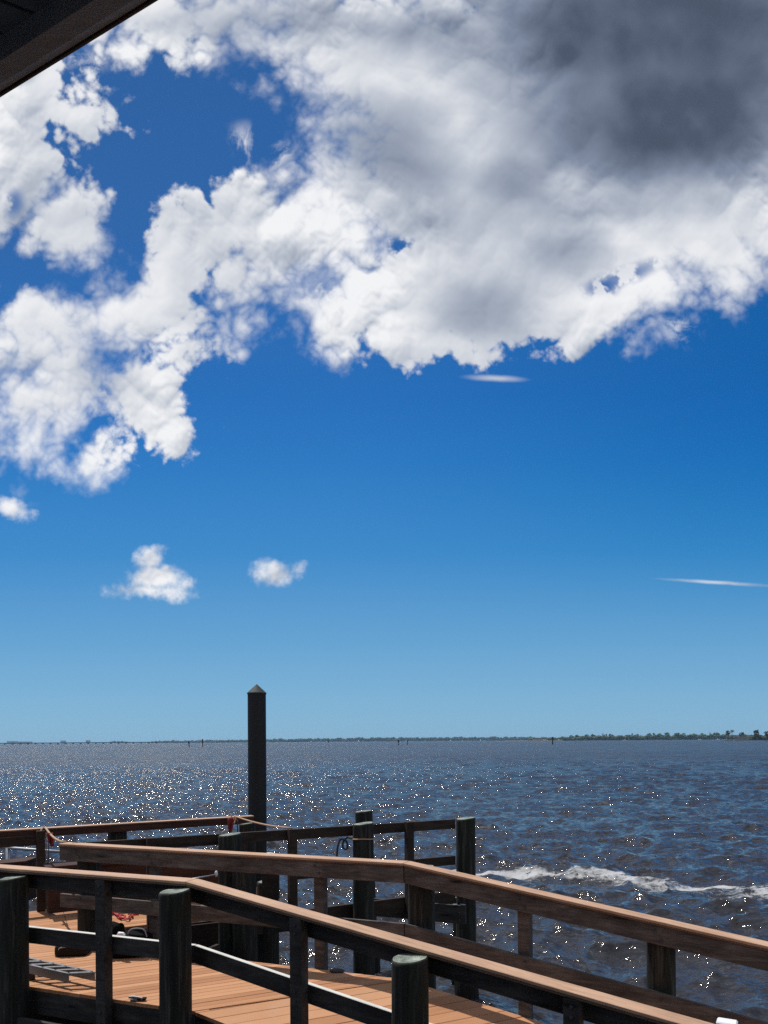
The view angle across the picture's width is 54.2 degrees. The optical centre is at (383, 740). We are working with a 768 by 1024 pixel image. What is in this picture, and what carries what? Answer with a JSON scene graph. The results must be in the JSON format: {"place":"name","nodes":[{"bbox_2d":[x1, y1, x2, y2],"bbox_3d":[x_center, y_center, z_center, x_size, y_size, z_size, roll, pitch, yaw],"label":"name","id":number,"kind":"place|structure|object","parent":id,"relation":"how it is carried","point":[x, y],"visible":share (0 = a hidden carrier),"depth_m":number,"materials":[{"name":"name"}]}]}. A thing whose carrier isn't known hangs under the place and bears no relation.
{"place":"outdoors","nodes":[
{"label":"outdoors","id":0,"kind":"place"},
{"bbox_2d":[0,0,157,96],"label":"eave","id":1,"kind":"object","parent":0,"point":[37,37],"visible":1,"depth_m":2.13,"materials":[{"name":"brown wood"}]},
{"bbox_2d":[214,740,518,742],"bbox_3d":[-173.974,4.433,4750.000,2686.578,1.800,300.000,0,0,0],"label":"shore","id":2,"kind":"structure","parent":0,"point":[360,741],"depth_m":4601.31,"materials":[{"name":"green plant"}]},
{"bbox_2d":[151,738,341,742],"bbox_3d":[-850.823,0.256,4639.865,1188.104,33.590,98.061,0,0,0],"label":"treeline","id":3,"kind":"object","parent":2,"relation":"on","point":[273,740],"visible":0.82,"depth_m":4605.76,"materials":[{"name":"green plant"}]},
{"bbox_2d":[336,736,546,741],"bbox_3d":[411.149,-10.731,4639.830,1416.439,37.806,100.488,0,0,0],"label":"treeline","id":4,"kind":"object","parent":2,"relation":"on","point":[461,738],"visible":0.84,"depth_m":4606.64,"materials":[{"name":"green plant"}]},
{"bbox_2d":[0,740,767,1023],"bbox_3d":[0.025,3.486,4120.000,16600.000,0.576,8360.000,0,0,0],"label":"water","id":5,"kind":"structure","parent":0,"point":[689,813],"depth_m":36.57,"materials":[{"name":"blue liquid"}]},
{"bbox_2d":[0,874,29,1023],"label":"dock piling","id":6,"kind":"object","parent":5,"relation":"in","point":[14,953],"visible":0.99,"depth_m":6.22,"materials":[{"name":"black wood"}]},
{"bbox_2d":[17,943,544,1023],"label":"boardwalk","id":7,"kind":"structure","parent":6,"relation":"attached to","point":[219,997],"depth_m":6.25,"materials":[{"name":"orange wood"}]},
{"bbox_2d":[29,957,95,981],"bbox_3d":[-3.231,2.038,6.759,1.707,0.129,0.188,0,0,29],"label":"aluminium ladder","id":8,"kind":"object","parent":7,"relation":"on","point":[51,970],"visible":0.72,"depth_m":6.50,"materials":[{"name":"silver metal"}]},
{"bbox_2d":[55,946,89,956],"bbox_3d":[-3.072,2.047,7.419,0.322,0.113,0.259,0,0,0],"label":"black case","id":9,"kind":"object","parent":7,"relation":"on","point":[64,952],"visible":0.5,"depth_m":7.31,"materials":[{"name":"plastic"}]},
{"bbox_2d":[112,921,152,957],"bbox_3d":[-2.494,1.925,7.326,0.436,0.346,0.288,0,0,0],"label":"black duffel bag","id":10,"kind":"object","parent":7,"relation":"on","point":[118,929],"visible":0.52,"depth_m":7.27,"materials":[{"name":"fabric"}]},
{"bbox_2d":[128,996,146,1001],"bbox_3d":[-1.985,2.072,6.048,0.142,0.043,0.041,0,0,0],"label":"deck cleat","id":11,"kind":"object","parent":7,"relation":"on","point":[136,998],"visible":1,"depth_m":6.03,"materials":[{"name":"metal"}]},
{"bbox_2d":[330,968,344,972],"bbox_3d":[-0.423,2.072,6.776,0.139,0.040,0.101,0,0,0],"label":"crumpled rag","id":12,"kind":"object","parent":7,"relation":"on","point":[337,970],"visible":1,"depth_m":6.75,"materials":[{"name":"grey fabric"}]},
{"bbox_2d":[0,864,712,1023],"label":"wooden railing","id":13,"kind":"object","parent":7,"relation":"attached to","point":[573,1003],"visible":1,"depth_m":5.25,"materials":[{"name":"brown wood"}]},
{"bbox_2d":[716,1017,737,1023],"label":"rail lamp","id":14,"kind":"object","parent":13,"relation":"on","point":[720,1020],"visible":1,"depth_m":3.34,"materials":[{"name":"white plastic"}]},
{"bbox_2d":[59,842,767,1023],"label":"wooden railing","id":15,"kind":"object","parent":7,"relation":"attached to","point":[526,903],"visible":0.89,"depth_m":6.22,"materials":[{"name":"brown wood"}]},
{"bbox_2d":[0,742,158,744],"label":"long bridge","id":16,"kind":"structure","parent":5,"relation":"on","point":[82,742],"depth_m":2594.00,"materials":[{"name":"concrete"}]},
{"bbox_2d":[77,861,100,932],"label":"dock piling","id":17,"kind":"object","parent":5,"relation":"in","point":[85,920],"visible":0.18,"depth_m":7.89,"materials":[{"name":"black wood"}]},
{"bbox_2d":[29,887,286,947],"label":"walkway","id":18,"kind":"structure","parent":17,"relation":"attached to","point":[204,933],"depth_m":8.82,"materials":[{"name":"brown wood"}]},
{"bbox_2d":[0,857,35,899],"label":"brown box","id":19,"kind":"object","parent":18,"relation":"on","point":[28,861],"visible":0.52,"depth_m":9.88,"materials":[{"name":"brown wood"}]},
{"bbox_2d":[0,847,59,858],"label":"pipe rail","id":20,"kind":"object","parent":18,"relation":"attached to","point":[7,849],"visible":0.18,"depth_m":10.78,"materials":[{"name":"silver metal"}]},
{"bbox_2d":[112,912,138,919],"bbox_3d":[-3.250,2.080,8.955,0.592,0.047,0.453,0,0,0],"label":"red rope","id":21,"kind":"object","parent":18,"relation":"on","point":[120,915],"visible":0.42,"depth_m":8.90,"materials":[{"name":"red fabric"}]},
{"bbox_2d":[0,815,253,911],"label":"wooden railing","id":22,"kind":"object","parent":18,"relation":"on","point":[22,837],"visible":0.79,"depth_m":9.59,"materials":[{"name":"brown wood"}]},
{"bbox_2d":[40,826,66,863],"bbox_3d":[-3.853,1.292,8.720,0.112,0.454,1.669,0,0,-30],"label":"rope","id":23,"kind":"object","parent":22,"relation":"attached to","point":[51,835],"visible":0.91,"depth_m":9.18,"materials":[{"name":"beige fabric"}]},
{"bbox_2d":[46,833,53,846],"bbox_3d":[-4.006,1.182,8.997,0.105,0.162,0.046,0,0,0],"label":"cloth ribbon","id":24,"kind":"object","parent":23,"relation":"hanging from","point":[50,840],"visible":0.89,"depth_m":8.98,"materials":[{"name":"red fabric"}]},
{"bbox_2d":[228,818,234,832],"bbox_3d":[-2.101,1.167,10.347,0.115,0.214,0.046,0,0,0],"label":"cloth ribbon","id":25,"kind":"object","parent":22,"relation":"hanging from","point":[230,823],"visible":0.93,"depth_m":10.34,"materials":[{"name":"red fabric"}]},
{"bbox_2d":[42,849,217,913],"bbox_3d":[-3.152,1.788,9.695,2.264,0.570,0.360,0,0,-30],"label":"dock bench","id":26,"kind":"object","parent":18,"relation":"on","point":[52,901],"visible":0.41,"depth_m":9.42,"materials":[{"name":"brown wood"}]},
{"bbox_2d":[77,819,455,931],"bbox_3d":[-1.157,1.672,8.998,4.769,1.232,0.134,0,0,-27],"label":"wooden railing","id":27,"kind":"object","parent":17,"relation":"attached to","point":[293,835],"visible":0.61,"depth_m":9.02,"materials":[{"name":"brown wood"}]},
{"bbox_2d":[195,871,217,878],"bbox_3d":[-1.970,1.443,8.031,0.418,0.070,0.034,0,0,-39],"label":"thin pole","id":28,"kind":"object","parent":27,"relation":"attached to","point":[216,874],"visible":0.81,"depth_m":8.10,"materials":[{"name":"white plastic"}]},
{"bbox_2d":[230,814,292,831],"bbox_3d":[-1.634,1.179,9.798,0.102,0.297,1.914,0,0,-31],"label":"rope","id":29,"kind":"object","parent":27,"relation":"attached to","point":[235,816],"visible":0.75,"depth_m":9.88,"materials":[{"name":"beige fabric"}]},
{"bbox_2d":[107,831,126,840],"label":"dock piling","id":30,"kind":"object","parent":5,"relation":"in","point":[116,835],"visible":0.05,"depth_m":9.91,"materials":[{"name":"brown wood"}]},
{"bbox_2d":[158,887,191,1023],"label":"dock piling","id":31,"kind":"object","parent":5,"relation":"in","point":[175,970],"visible":1,"depth_m":5.58,"materials":[{"name":"black wood"}]},
{"bbox_2d":[218,832,240,955],"bbox_3d":[-1.746,2.721,8.563,0.340,3.344,0.348,0,0,0],"label":"dock piling","id":32,"kind":"object","parent":5,"relation":"in","point":[229,842],"visible":0.32,"depth_m":8.44,"materials":[{"name":"black wood"}]},
{"bbox_2d":[232,872,256,961],"bbox_3d":[-1.543,2.869,8.349,0.344,3.044,0.346,0,0,0],"label":"dock piling","id":33,"kind":"object","parent":5,"relation":"in","point":[244,942],"visible":0.27,"depth_m":8.24,"materials":[{"name":"black wood"}]},
{"bbox_2d":[239,822,255,851],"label":"dock piling","id":34,"kind":"object","parent":5,"relation":"in","point":[248,827],"visible":0.2,"depth_m":10.55,"materials":[{"name":"grey wood"}]},
{"bbox_2d":[247,684,266,886],"bbox_3d":[-1.950,1.807,11.600,0.301,5.374,0.296,0,0,0],"label":"tall piling","id":35,"kind":"object","parent":5,"relation":"in","point":[257,805],"visible":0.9,"depth_m":11.48,"materials":[{"name":"brown wood"}]},
{"bbox_2d":[257,880,278,964],"bbox_3d":[-1.429,3.055,9.291,0.347,2.671,0.354,0,0,0],"label":"dock piling","id":36,"kind":"object","parent":5,"relation":"in","point":[268,946],"visible":0.2,"depth_m":9.19,"materials":[{"name":"black wood"}]},
{"bbox_2d":[262,852,279,899],"bbox_3d":[-1.379,1.635,9.100,0.222,0.567,0.100,0,0,0],"label":"wooden post","id":37,"kind":"object","parent":36,"relation":"attached to","point":[270,886],"visible":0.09,"depth_m":9.05,"materials":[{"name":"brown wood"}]},
{"bbox_2d":[353,822,374,975],"bbox_3d":[-0.250,2.694,9.311,0.356,3.375,0.347,0,0,0],"label":"dock piling","id":38,"kind":"object","parent":5,"relation":"in","point":[363,903],"visible":0.55,"depth_m":9.20,"materials":[{"name":"black wood"}]},
{"bbox_2d":[336,836,374,856],"bbox_3d":[-0.355,1.311,9.312,0.492,0.254,0.298,0,0,0],"label":"mooring line","id":39,"kind":"object","parent":38,"relation":"hanging from","point":[345,840],"visible":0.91,"depth_m":9.33,"materials":[{"name":"black fabric"}]},
{"bbox_2d":[308,892,465,923],"bbox_3d":[-0.066,2.186,9.752,2.162,0.330,0.830,0,0,-13],"label":"slip frame","id":40,"kind":"object","parent":38,"relation":"attached to","point":[448,909],"visible":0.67,"depth_m":9.65,"materials":[{"name":"wood"}]},
{"bbox_2d":[355,810,380,972],"bbox_3d":[-0.235,2.725,11.600,0.404,3.313,0.361,0,0,0],"label":"dock piling","id":41,"kind":"object","parent":5,"relation":"in","point":[361,816],"visible":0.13,"depth_m":11.50,"materials":[{"name":"black wood"}]},
{"bbox_2d":[391,952,428,1023],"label":"dock piling","id":42,"kind":"object","parent":5,"relation":"in","point":[410,988],"visible":0.97,"depth_m":4.64,"materials":[{"name":"brown wood"}]},
{"bbox_2d":[408,865,435,988],"bbox_3d":[0.337,2.740,6.610,0.321,3.276,0.329,0,0,0],"label":"dock piling","id":43,"kind":"object","parent":5,"relation":"in","point":[421,906],"visible":0.34,"depth_m":6.51,"materials":[{"name":"black wood"}]},
{"bbox_2d":[451,923,455,984],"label":"dock piling","id":44,"kind":"object","parent":5,"relation":"in","point":[454,934],"visible":0.03,"depth_m":10.86,"materials":[{"name":"black wood"}]},
{"bbox_2d":[454,817,478,998],"bbox_3d":[1.112,2.701,10.140,0.347,3.342,0.345,0,0,0],"label":"dock piling","id":45,"kind":"object","parent":5,"relation":"in","point":[465,848],"visible":0.59,"depth_m":10.02,"materials":[{"name":"black wood"}]},
{"bbox_2d":[453,865,767,897],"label":"foam","id":46,"kind":"object","parent":5,"relation":"on","point":[521,873],"visible":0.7,"depth_m":19.11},
{"bbox_2d":[646,942,675,995],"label":"dock piling","id":47,"kind":"object","parent":5,"relation":"in","point":[661,968],"visible":0.45,"depth_m":5.54,"materials":[{"name":"brown wood"}]},
{"bbox_2d":[0,0,767,743],"label":"sky","id":48,"kind":"structure","parent":0,"point":[379,368],"materials":[{"name":"blue"}]},
{"bbox_2d":[563,739,732,740],"bbox_3d":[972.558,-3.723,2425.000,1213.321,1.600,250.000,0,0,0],"label":"shore","id":49,"kind":"structure","parent":0,"point":[691,739],"depth_m":2301.32,"materials":[{"name":"green plant"}]},
{"bbox_2d":[528,733,764,740],"bbox_3d":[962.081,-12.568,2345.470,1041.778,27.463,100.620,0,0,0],"label":"treeline","id":50,"kind":"object","parent":49,"relation":"on","point":[679,736],"visible":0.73,"depth_m":2304.26,"materials":[{"name":"green plant"}]},
{"bbox_2d":[724,740,755,740],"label":"land spit","id":51,"kind":"structure","parent":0,"point":[739,740],"depth_m":1151.03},
{"bbox_2d":[732,736,749,739],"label":"shore house","id":52,"kind":"structure","parent":51,"relation":"on","point":[741,738],"depth_m":1158.00,"materials":[{"name":"grey"}]},
{"bbox_2d":[740,734,767,739],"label":"treeline","id":53,"kind":"object","parent":51,"relation":"on","point":[759,737],"visible":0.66,"depth_m":1162.91,"materials":[{"name":"green plant"}]},
{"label":"marina quay","id":54,"kind":"structure","parent":0,"visible":0},
{"bbox_2d":[533,738,543,740],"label":"marina building","id":55,"kind":"structure","parent":54,"relation":"on","point":[537,739],"depth_m":2175.00,"materials":[{"name":"grey"}]}
]}

